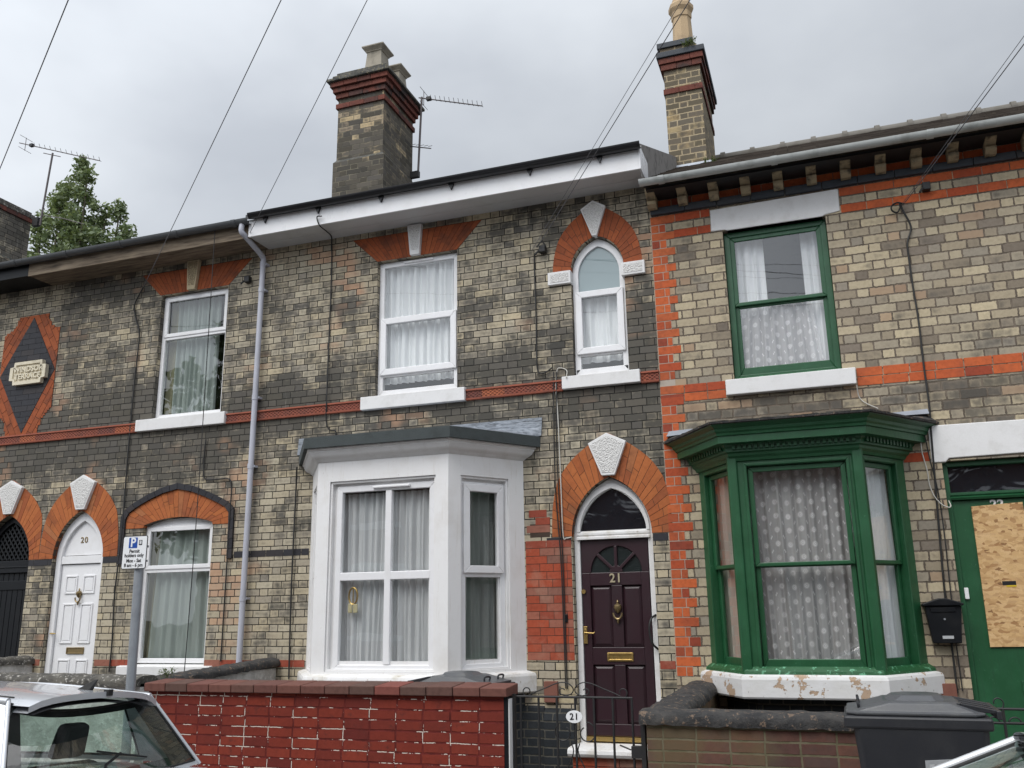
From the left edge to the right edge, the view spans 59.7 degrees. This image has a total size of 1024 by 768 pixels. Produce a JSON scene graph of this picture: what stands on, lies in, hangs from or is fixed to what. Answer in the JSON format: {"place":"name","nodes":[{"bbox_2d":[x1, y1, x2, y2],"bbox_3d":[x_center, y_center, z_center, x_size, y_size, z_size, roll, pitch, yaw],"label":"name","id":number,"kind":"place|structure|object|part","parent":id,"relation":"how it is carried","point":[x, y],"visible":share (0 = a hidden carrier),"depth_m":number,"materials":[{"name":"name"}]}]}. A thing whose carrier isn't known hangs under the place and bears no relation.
{"place":"outdoors","nodes":[
{"label":"outdoors","id":0,"kind":"place"},
{"bbox_2d":[0,0,1023,254],"label":"sky","id":1,"kind":"structure","parent":0,"point":[145,89],"materials":[{"name":"grey"}]},
{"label":"garden ground","id":2,"kind":"structure","parent":0,"visible":0},
{"bbox_2d":[0,655,34,672],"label":"garden wall","id":3,"kind":"structure","parent":2,"relation":"on","point":[21,664],"depth_m":11.03,"materials":[{"name":"grey concrete"}]},
{"bbox_2d":[0,198,65,657],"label":"terrace house","id":4,"kind":"structure","parent":2,"relation":"on","point":[31,311],"depth_m":12.27,"materials":[{"name":"brick"}]},
{"bbox_2d":[0,517,28,657],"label":"door","id":5,"kind":"structure","parent":4,"relation":"in","point":[14,548],"depth_m":11.77,"materials":[{"name":"black paint"}]},
{"bbox_2d":[0,0,68,167],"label":"overhead cable","id":6,"kind":"object","parent":4,"relation":"attached to","point":[35,80],"visible":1,"depth_m":8.20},
{"bbox_2d":[18,135,99,226],"bbox_3d":[-8.194,-3.664,16.009,1.971,2.004,0.280,-6,-15,19],"label":"tv aerial","id":7,"kind":"object","parent":4,"relation":"attached to","point":[36,221],"visible":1,"depth_m":15.99,"materials":[{"name":"metal"}]},
{"bbox_2d":[0,672,157,762],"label":"garden wall","id":8,"kind":"structure","parent":2,"relation":"on","point":[104,733],"depth_m":8.23,"materials":[{"name":"grey concrete"}]},
{"bbox_2d":[158,666,177,678],"bbox_3d":[-3.130,2.613,8.091,0.179,0.113,0.110,-1,-14,1],"label":"weed","id":9,"kind":"object","parent":8,"relation":"on","point":[165,672],"visible":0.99,"depth_m":8.10,"materials":[{"name":"green plant"}]},
{"bbox_2d":[144,658,280,685],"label":"garden wall","id":10,"kind":"structure","parent":2,"relation":"on","point":[258,669],"depth_m":9.44,"materials":[{"name":"grey concrete"}]},
{"bbox_2d":[143,678,517,767],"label":"garden wall","id":11,"kind":"structure","parent":2,"relation":"on","point":[218,723],"depth_m":6.94,"materials":[{"name":"red brick"}]},
{"bbox_2d":[512,682,647,767],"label":"iron gate","id":12,"kind":"structure","parent":11,"relation":"attached to","point":[575,716],"depth_m":6.43,"materials":[{"name":"black metal"}]},
{"bbox_2d":[244,42,676,767],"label":"terrace house","id":13,"kind":"structure","parent":2,"relation":"on","point":[482,420],"depth_m":9.86,"materials":[{"name":"brick"}]},
{"bbox_2d":[288,467,297,678],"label":"wall cable","id":14,"kind":"object","parent":13,"relation":"attached to","point":[292,575],"depth_m":10.27,"materials":[{"name":"black plastic"}]},
{"bbox_2d":[250,1,366,231],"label":"overhead cable","id":15,"kind":"object","parent":13,"relation":"attached to","point":[313,106],"visible":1,"depth_m":8.74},
{"bbox_2d":[316,215,336,434],"bbox_3d":[-2.246,-0.713,10.652,0.168,2.621,0.501,-6,-15,19],"label":"wall cable","id":16,"kind":"object","parent":13,"relation":"attached to","point":[329,324],"depth_m":10.84,"materials":[{"name":"black plastic"}]},
{"bbox_2d":[348,587,357,612],"bbox_3d":[-1.645,2.233,9.236,0.116,0.265,0.019,-6,-15,19],"label":"window ornament","id":17,"kind":"object","parent":13,"relation":"hanging from","point":[354,606],"depth_m":9.22,"materials":[{"name":"gold metal"}]},
{"bbox_2d":[340,492,385,660],"bbox_3d":[-1.549,2.050,9.324,0.620,1.810,0.069,-6,-15,19],"label":"curtain","id":18,"kind":"object","parent":13,"relation":"hanging from","point":[364,551],"visible":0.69,"depth_m":9.33,"materials":[{"name":"white fabric"}]},
{"bbox_2d":[391,490,428,660],"bbox_3d":[-0.974,1.992,9.130,0.600,1.810,0.072,-6,-15,19],"label":"curtain","id":19,"kind":"object","parent":13,"relation":"hanging from","point":[410,607],"visible":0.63,"depth_m":9.15,"materials":[{"name":"white fabric"}]},
{"bbox_2d":[360,253,465,410],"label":"window","id":20,"kind":"structure","parent":13,"relation":"in","point":[430,392],"depth_m":10.48,"materials":[{"name":"white plastic"}]},
{"bbox_2d":[385,260,453,384],"bbox_3d":[-1.078,-0.757,10.707,1.050,1.500,0.087,-6,-15,19],"label":"curtain","id":21,"kind":"object","parent":13,"relation":"hanging from","point":[420,289],"visible":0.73,"depth_m":10.73,"materials":[{"name":"white fabric"}]},
{"bbox_2d":[297,417,541,767],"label":"bay window","id":22,"kind":"structure","parent":13,"relation":"in","point":[451,462],"depth_m":9.22,"materials":[{"name":"white paint"}]},
{"bbox_2d":[410,87,482,178],"bbox_3d":[-0.997,-3.868,13.508,1.184,1.451,0.280,-6,-15,19],"label":"tv aerial","id":23,"kind":"object","parent":13,"relation":"attached to","point":[414,174],"visible":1,"depth_m":13.59,"materials":[{"name":"metal"}]},
{"bbox_2d":[465,492,496,659],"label":"curtain","id":24,"kind":"object","parent":13,"relation":"hanging from","point":[480,618],"visible":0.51,"depth_m":9.25,"materials":[{"name":"grey fabric"}]},
{"bbox_2d":[535,245,546,254],"bbox_3d":[0.326,-1.514,10.147,0.116,0.114,0.099,-6,-15,19],"label":"cable bracket","id":25,"kind":"object","parent":13,"relation":"attached to","point":[542,250],"visible":1,"depth_m":10.12,"materials":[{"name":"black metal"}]},
{"bbox_2d":[532,0,681,249],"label":"overhead cable","id":26,"kind":"object","parent":25,"relation":"attached to","point":[610,118],"visible":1,"depth_m":8.23,"materials":[{"name":"black rubber"}]},
{"bbox_2d":[537,0,689,247],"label":"overhead cable","id":27,"kind":"object","parent":25,"relation":"attached to","point":[618,116],"visible":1,"depth_m":8.11,"materials":[{"name":"black rubber"}]},
{"bbox_2d":[534,241,551,373],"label":"wall cable","id":28,"kind":"object","parent":13,"relation":"attached to","point":[536,314],"depth_m":10.01,"materials":[{"name":"black plastic"}]},
{"bbox_2d":[553,372,565,688],"bbox_3d":[0.487,1.463,9.373,0.064,3.298,0.023,-6,-15,19],"label":"wall cable","id":29,"kind":"object","parent":13,"relation":"attached to","point":[558,534],"depth_m":9.34,"materials":[{"name":"black plastic"}]},
{"bbox_2d":[556,372,567,688],"bbox_3d":[0.510,1.463,9.365,0.048,3.294,0.023,-6,-15,19],"label":"wall cable","id":30,"kind":"object","parent":13,"relation":"attached to","point":[561,534],"depth_m":9.33,"materials":[{"name":"black plastic"}]},
{"bbox_2d":[555,368,571,539],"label":"wall cable","id":31,"kind":"object","parent":13,"relation":"attached to","point":[559,460],"depth_m":9.52,"materials":[{"name":"grey plastic"}]},
{"bbox_2d":[562,239,640,389],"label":"window","id":32,"kind":"structure","parent":13,"relation":"in","point":[597,268],"depth_m":9.87,"materials":[{"name":"white plastic"}]},
{"bbox_2d":[582,295,622,363],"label":"curtain","id":33,"kind":"object","parent":13,"relation":"hanging from","point":[600,320],"visible":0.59,"depth_m":9.93,"materials":[{"name":"white fabric"}]},
{"bbox_2d":[574,478,660,742],"bbox_3d":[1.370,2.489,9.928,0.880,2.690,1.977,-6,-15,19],"label":"door","id":34,"kind":"structure","parent":13,"relation":"in","point":[615,575],"depth_m":9.09,"materials":[{"name":"purple paint"}]},
{"bbox_2d":[408,670,514,682],"bbox_3d":[-0.436,3.022,7.652,0.795,1.066,0.570,-7,-16,22],"label":"wheelie bin","id":35,"kind":"object","parent":2,"relation":"on","point":[462,676],"visible":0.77,"depth_m":7.63,"materials":[{"name":"grey plastic"}]},
{"bbox_2d":[639,680,860,767],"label":"garden wall","id":36,"kind":"structure","parent":2,"relation":"on","point":[691,724],"depth_m":5.98,"materials":[{"name":"brown brick"}]},
{"bbox_2d":[638,0,1023,767],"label":"terrace house","id":37,"kind":"structure","parent":2,"relation":"on","point":[732,418],"depth_m":8.70,"materials":[{"name":"brick"}]},
{"bbox_2d":[682,36,696,46],"bbox_3d":[2.548,-4.940,12.875,0.259,0.128,0.163,0,-14,-2],"label":"weed","id":38,"kind":"object","parent":37,"relation":"on","point":[691,41],"visible":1,"depth_m":12.86,"materials":[{"name":"green plant"}]},
{"bbox_2d":[703,155,717,162],"bbox_3d":[2.707,-3.045,12.120,0.231,0.122,0.138,-6,-15,19],"label":"weed","id":39,"kind":"object","parent":37,"relation":"on","point":[712,157],"visible":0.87,"depth_m":12.12,"materials":[{"name":"green plant"}]},
{"bbox_2d":[715,477,740,657],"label":"curtain","id":40,"kind":"object","parent":37,"relation":"hanging from","point":[724,524],"visible":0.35,"depth_m":8.62,"materials":[{"name":"beige fabric"}]},
{"bbox_2d":[734,239,768,316],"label":"curtain","id":41,"kind":"object","parent":37,"relation":"hanging from","point":[751,275],"visible":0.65,"depth_m":9.55,"materials":[{"name":"white fabric"}]},
{"bbox_2d":[741,302,823,366],"bbox_3d":[2.715,-0.427,9.262,1.000,0.930,0.073,-6,-15,19],"label":"curtain","id":42,"kind":"object","parent":37,"relation":"hanging from","point":[796,340],"visible":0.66,"depth_m":9.23,"materials":[{"name":"white fabric"}]},
{"bbox_2d":[710,189,856,395],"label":"window","id":43,"kind":"structure","parent":37,"relation":"in","point":[781,244],"depth_m":9.33,"materials":[{"name":"green paint"}]},
{"bbox_2d":[663,409,944,711],"bbox_3d":[3.035,2.132,9.038,2.604,3.350,3.067,-6,-15,19],"label":"bay window","id":44,"kind":"structure","parent":37,"relation":"in","point":[850,441],"depth_m":8.12,"materials":[{"name":"green paint"}]},
{"bbox_2d":[753,468,860,658],"bbox_3d":[2.673,1.676,8.140,0.920,1.800,0.074,-6,-15,19],"label":"curtain","id":45,"kind":"object","parent":37,"relation":"hanging from","point":[789,506],"visible":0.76,"depth_m":8.15,"materials":[{"name":"white fabric"}]},
{"bbox_2d":[799,231,828,360],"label":"curtain","id":46,"kind":"object","parent":37,"relation":"hanging from","point":[810,263],"visible":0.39,"depth_m":9.33,"materials":[{"name":"white fabric"}]},
{"bbox_2d":[856,385,877,408],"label":"wall cable","id":47,"kind":"object","parent":37,"relation":"attached to","point":[862,400],"depth_m":8.65,"materials":[{"name":"white plastic"}]},
{"bbox_2d":[865,467,904,657],"bbox_3d":[3.364,1.633,8.117,0.550,1.790,0.081,9,-17,-33],"label":"curtain","id":48,"kind":"object","parent":37,"relation":"hanging from","point":[884,548],"visible":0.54,"depth_m":8.14,"materials":[{"name":"white fabric"}]},
{"bbox_2d":[890,202,957,692],"bbox_3d":[3.918,0.441,8.374,0.176,4.672,0.050,-6,-15,19],"label":"wall cable","id":49,"kind":"object","parent":37,"relation":"attached to","point":[931,437],"depth_m":8.42,"materials":[{"name":"black plastic"}]},
{"bbox_2d":[919,181,930,192],"bbox_3d":[4.105,-1.948,8.887,0.116,0.114,0.099,-6,-15,19],"label":"cable bracket","id":50,"kind":"object","parent":37,"relation":"attached to","point":[925,186],"visible":1,"depth_m":8.86,"materials":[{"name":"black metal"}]},
{"bbox_2d":[920,442,950,507],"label":"wall cable","id":51,"kind":"object","parent":37,"relation":"attached to","point":[928,479],"depth_m":8.28,"materials":[{"name":"grey plastic"}]},
{"bbox_2d":[921,598,963,642],"bbox_3d":[3.849,2.107,7.948,0.338,0.385,0.135,-6,-15,19],"label":"wall mailbox","id":52,"kind":"object","parent":37,"relation":"attached to","point":[944,618],"depth_m":7.91,"materials":[{"name":"black paint"}]},
{"bbox_2d":[943,636,953,638],"bbox_3d":[3.847,2.233,7.868,0.090,0.026,0.008,-6,-15,19],"label":"name window","id":53,"kind":"structure","parent":52,"relation":"in","point":[944,637],"depth_m":7.86,"materials":[{"name":"white plastic"}]},
{"bbox_2d":[924,435,962,690],"bbox_3d":[3.923,1.585,8.098,0.069,2.282,0.018,-2,-14,4],"label":"wall cable","id":54,"kind":"object","parent":37,"relation":"attached to","point":[946,553],"depth_m":8.12,"materials":[{"name":"black plastic"}]},
{"bbox_2d":[901,36,1023,204],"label":"overhead cable","id":55,"kind":"object","parent":37,"relation":"attached to","point":[964,118],"visible":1,"depth_m":7.81,"materials":[{"name":"black rubber"}]},
{"bbox_2d":[904,44,1023,203],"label":"overhead cable","id":56,"kind":"object","parent":37,"relation":"attached to","point":[966,120],"visible":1,"depth_m":7.79,"materials":[{"name":"black rubber"}]},
{"bbox_2d":[942,458,1023,766],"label":"door","id":57,"kind":"structure","parent":37,"relation":"in","point":[986,497],"depth_m":8.03,"materials":[{"name":"green paint"}]},
{"bbox_2d":[990,697,1023,767],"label":"iron gate","id":58,"kind":"structure","parent":2,"relation":"on","point":[1004,722],"depth_m":5.57,"materials":[{"name":"black metal"}]},
{"label":"road","id":59,"kind":"structure","parent":0,"visible":0},
{"bbox_2d":[0,679,204,767],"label":"parked car","id":60,"kind":"object","parent":59,"relation":"on","point":[159,740],"visible":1,"depth_m":4.82,"materials":[{"name":"silver metal"}]},
{"bbox_3d":[-3.177,2.036,5.366,2.008,0.403,0.191,-4,-15,10],"label":"side window","id":61,"kind":"part","parent":60,"relation":"part of","materials":[{"name":"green glass"}]},
{"bbox_3d":[-2.116,1.804,4.501,0.299,0.405,1.481,-4,-18,12],"label":"rear window","id":62,"kind":"part","parent":60,"relation":"part of","materials":[{"name":"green glass"}]},
{"bbox_2d":[931,732,1023,767],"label":"parked car","id":63,"kind":"object","parent":59,"relation":"on","point":[1002,753],"visible":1,"depth_m":3.28,"materials":[{"name":"silver metal"}]},
{"bbox_3d":[2.170,1.490,3.215,1.942,0.389,0.190,-5,-15,17],"label":"side window","id":64,"kind":"part","parent":63,"relation":"part of","materials":[{"name":"green glass"}]},
{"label":"pavement","id":65,"kind":"structure","parent":0,"visible":0},
{"bbox_2d":[120,535,148,761],"bbox_3d":[-2.607,2.119,6.027,0.210,2.158,0.086,-6,-15,19],"label":"parking sign","id":66,"kind":"object","parent":65,"relation":"on","point":[134,554],"visible":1,"depth_m":6.15,"materials":[{"name":"metal"}]},
{"bbox_2d":[844,691,1002,767],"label":"wheelie bin","id":67,"kind":"object","parent":65,"relation":"on","point":[907,729],"visible":0.98,"depth_m":4.83,"materials":[{"name":"grey plastic"}]},
{"label":"ground","id":68,"kind":"structure","parent":0,"visible":0},
{"bbox_2d":[27,154,137,256],"bbox_3d":[-14.116,0.444,28.198,5.529,17.034,3.147,-6,-15,19],"label":"tree","id":69,"kind":"object","parent":68,"relation":"on","point":[74,235],"visible":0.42,"depth_m":29.33,"materials":[{"name":"green plant"}]},
{"bbox_2d":[22,217,267,674],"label":"terrace house","id":70,"kind":"structure","parent":68,"relation":"on","point":[69,622],"depth_m":11.46,"materials":[{"name":"brick"}]},
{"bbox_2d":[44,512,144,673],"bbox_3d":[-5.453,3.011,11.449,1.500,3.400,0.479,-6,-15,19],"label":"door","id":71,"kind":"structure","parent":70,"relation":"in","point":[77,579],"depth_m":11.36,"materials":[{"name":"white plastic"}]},
{"bbox_2d":[108,287,143,671],"bbox_3d":[-4.985,1.095,11.446,0.165,4.950,0.029,-6,-15,19],"label":"wall cable","id":72,"kind":"object","parent":70,"relation":"attached to","point":[125,480],"depth_m":11.40,"materials":[{"name":"black plastic"}]},
{"bbox_2d":[143,532,161,663],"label":"curtain","id":73,"kind":"object","parent":70,"relation":"hanging from","point":[155,556],"visible":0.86,"depth_m":11.14,"materials":[{"name":"grey fabric"}]},
{"bbox_2d":[116,518,212,674],"bbox_3d":[-4.119,2.567,10.825,1.340,1.890,0.190,-6,-15,19],"label":"window","id":74,"kind":"structure","parent":70,"relation":"in","point":[179,524],"depth_m":10.90,"materials":[{"name":"white plastic"}]},
{"bbox_2d":[164,302,179,414],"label":"curtain","id":75,"kind":"object","parent":70,"relation":"hanging from","point":[170,371],"visible":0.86,"depth_m":11.86,"materials":[{"name":"white fabric"}]},
{"bbox_2d":[147,529,209,663],"bbox_3d":[-3.987,2.595,10.922,0.960,1.640,0.073,-6,-15,19],"label":"curtain","id":76,"kind":"object","parent":70,"relation":"hanging from","point":[169,627],"visible":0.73,"depth_m":10.94,"materials":[{"name":"white fabric"}]},
{"bbox_2d":[135,288,228,432],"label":"window","id":77,"kind":"structure","parent":70,"relation":"in","point":[211,417],"depth_m":11.66,"materials":[{"name":"white plastic"}]},
{"bbox_2d":[171,295,221,413],"bbox_3d":[-4.159,-0.341,11.741,0.680,1.660,0.073,-6,-15,19],"label":"curtain","id":78,"kind":"object","parent":70,"relation":"hanging from","point":[190,373],"visible":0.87,"depth_m":11.73,"materials":[{"name":"white fabric"}]},
{"bbox_2d":[184,231,214,670],"bbox_3d":[-3.707,0.690,10.610,0.042,5.452,0.031,-6,-15,19],"label":"wall cable","id":79,"kind":"object","parent":70,"relation":"attached to","point":[200,454],"depth_m":10.56,"materials":[{"name":"black rubber"}]},
{"bbox_2d":[143,0,280,286],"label":"overhead cable","id":80,"kind":"object","parent":70,"relation":"attached to","point":[218,131],"visible":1,"depth_m":8.89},
{"bbox_2d":[203,439,231,661],"bbox_3d":[-3.598,1.951,10.730,0.455,2.649,0.027,-6,-15,19],"label":"wall cable","id":81,"kind":"object","parent":70,"relation":"attached to","point":[227,546],"depth_m":10.66,"materials":[{"name":"black plastic"}]},
{"bbox_2d":[240,276,251,284],"bbox_3d":[-3.417,-1.324,11.461,0.116,0.114,0.089,-6,-15,19],"label":"cable bracket","id":82,"kind":"object","parent":70,"relation":"attached to","point":[247,279],"visible":1,"depth_m":11.44,"materials":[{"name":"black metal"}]},
{"bbox_2d":[236,223,269,662],"bbox_3d":[-3.215,1.006,10.569,0.118,6.082,0.527,-6,-15,21],"label":"downpipe","id":83,"kind":"object","parent":70,"relation":"attached to","point":[251,466],"visible":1,"depth_m":10.79,"materials":[{"name":"grey plastic"}]}
]}

